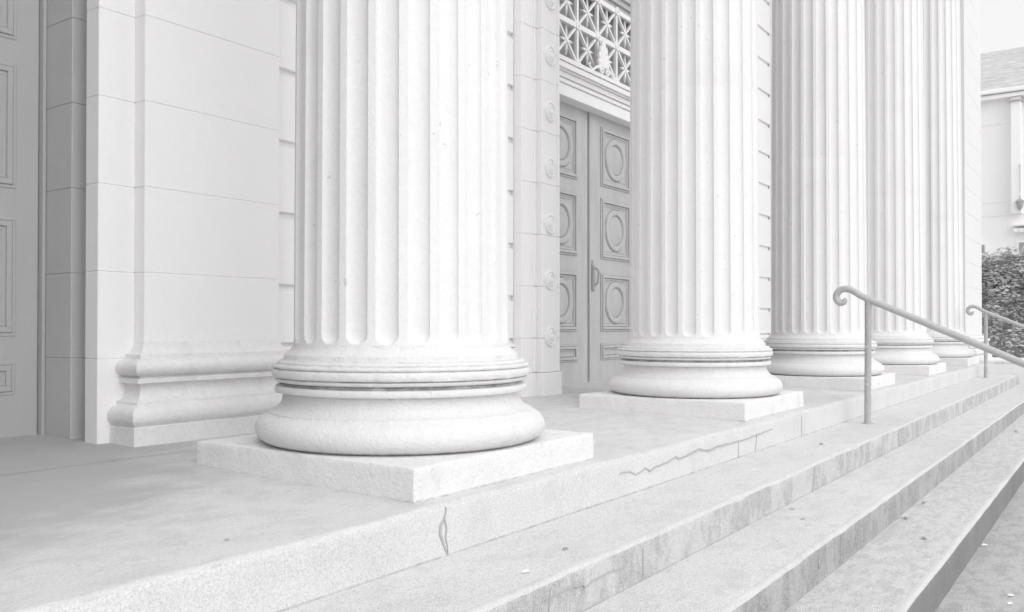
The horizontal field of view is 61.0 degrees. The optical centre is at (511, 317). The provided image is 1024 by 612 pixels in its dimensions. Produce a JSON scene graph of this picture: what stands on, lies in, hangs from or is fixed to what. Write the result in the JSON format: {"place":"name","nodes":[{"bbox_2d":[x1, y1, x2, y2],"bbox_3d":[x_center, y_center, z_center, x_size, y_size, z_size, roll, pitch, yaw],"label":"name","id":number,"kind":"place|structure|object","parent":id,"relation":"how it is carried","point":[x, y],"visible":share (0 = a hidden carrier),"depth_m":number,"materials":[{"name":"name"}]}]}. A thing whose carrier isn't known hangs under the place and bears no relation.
{"place":"outdoors","nodes":[
{"label":"outdoors","id":0,"kind":"place"},
{"bbox_2d":[0,362,988,611],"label":"porch floor","id":1,"kind":"structure","parent":0,"point":[92,527],"depth_m":3.12,"materials":[{"name":"white stone"}]},
{"bbox_2d":[0,0,771,446],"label":"stone building","id":2,"kind":"structure","parent":1,"relation":"on","point":[146,210],"depth_m":4.78,"materials":[{"name":"stone"}]},
{"bbox_2d":[0,0,38,437],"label":"door leaf","id":3,"kind":"structure","parent":2,"relation":"in","point":[19,19],"depth_m":4.64,"materials":[{"name":"grey wood"}]},
{"bbox_2d":[557,101,586,383],"bbox_3d":[0.475,-0.784,8.779,0.077,2.925,1.098,0,-1,35],"label":"door leaf","id":4,"kind":"structure","parent":2,"relation":"in","point":[573,120],"depth_m":8.97,"materials":[{"name":"grey wood"}]},
{"bbox_2d":[559,0,630,86],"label":"transom window","id":5,"kind":"structure","parent":2,"relation":"in","point":[562,11],"depth_m":9.35,"materials":[{"name":"grey glass"}]},
{"bbox_2d":[587,112,629,381],"bbox_3d":[1.162,-0.775,9.681,0.128,2.925,1.116,0,-1,35],"label":"door leaf","id":6,"kind":"structure","parent":2,"relation":"in","point":[608,141],"depth_m":9.53,"materials":[{"name":"grey wood"}]},
{"bbox_2d":[197,0,592,503],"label":"fluted column","id":7,"kind":"structure","parent":1,"relation":"on","point":[400,370],"depth_m":3.62,"materials":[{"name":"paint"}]},
{"bbox_2d":[579,0,803,421],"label":"fluted column","id":8,"kind":"structure","parent":1,"relation":"on","point":[694,345],"depth_m":6.36,"materials":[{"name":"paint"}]},
{"bbox_2d":[763,0,894,390],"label":"fluted column","id":9,"kind":"structure","parent":1,"relation":"on","point":[816,338],"depth_m":9.10,"materials":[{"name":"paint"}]},
{"bbox_2d":[864,0,945,375],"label":"fluted column","id":10,"kind":"structure","parent":1,"relation":"on","point":[895,169],"depth_m":11.78,"materials":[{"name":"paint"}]},
{"bbox_2d":[923,0,978,365],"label":"fluted column","id":11,"kind":"structure","parent":1,"relation":"on","point":[943,163],"depth_m":14.48,"materials":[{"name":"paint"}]},
{"bbox_2d":[935,481,1023,611],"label":"pavement","id":12,"kind":"structure","parent":0,"point":[990,578],"depth_m":4.76,"materials":[{"name":"concrete"}]},
{"bbox_2d":[282,374,1023,611],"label":"entrance steps","id":13,"kind":"structure","parent":12,"relation":"on","point":[737,535],"depth_m":4.16,"materials":[{"name":"stone"}]},
{"bbox_2d":[833,286,1023,423],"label":"handrail","id":14,"kind":"object","parent":13,"relation":"on","point":[870,301],"visible":1,"depth_m":7.46,"materials":[{"name":"grey metal"}]},
{"bbox_2d":[966,305,1023,377],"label":"handrail","id":15,"kind":"object","parent":13,"relation":"on","point":[984,311],"visible":0.98,"depth_m":14.13,"materials":[{"name":"grey metal"}]},
{"bbox_2d":[980,0,1023,53],"label":"sky","id":16,"kind":"structure","parent":0,"point":[1001,21],"materials":[{"name":"white"}]},
{"bbox_2d":[981,47,1023,260],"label":"white house","id":17,"kind":"structure","parent":0,"point":[1002,137],"depth_m":29.00,"materials":[{"name":"paint"}]},
{"bbox_2d":[982,243,986,253],"bbox_3d":[15.615,-1.864,29.383,0.820,1.320,0.090,0,-1,35],"label":"window","id":18,"kind":"structure","parent":17,"relation":"in","point":[984,245],"depth_m":29.16,"materials":[{"name":"grey glass"}]},
{"bbox_2d":[1016,164,1023,209],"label":"lantern","id":19,"kind":"object","parent":17,"relation":"hanging from","point":[1019,202],"visible":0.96,"depth_m":28.18,"materials":[{"name":"metal"}]},
{"bbox_2d":[1017,240,1023,253],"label":"window","id":20,"kind":"structure","parent":17,"relation":"in","point":[1020,244],"depth_m":28.55,"materials":[{"name":"grey glass"}]},
{"label":"ground","id":21,"kind":"structure","parent":0,"visible":0},
{"bbox_2d":[979,357,1023,383],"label":"cheek wall","id":22,"kind":"structure","parent":21,"relation":"on","point":[997,365],"depth_m":15.28,"materials":[{"name":"white stone"}]},
{"bbox_2d":[960,0,991,358],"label":"end pier","id":23,"kind":"structure","parent":22,"relation":"on","point":[970,47],"depth_m":16.33,"materials":[{"name":"stone"}]},
{"bbox_2d":[982,246,1023,357],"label":"hedge","id":24,"kind":"object","parent":21,"relation":"on","point":[1003,288],"visible":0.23,"depth_m":21.72,"materials":[{"name":"grey plant"}]}
]}

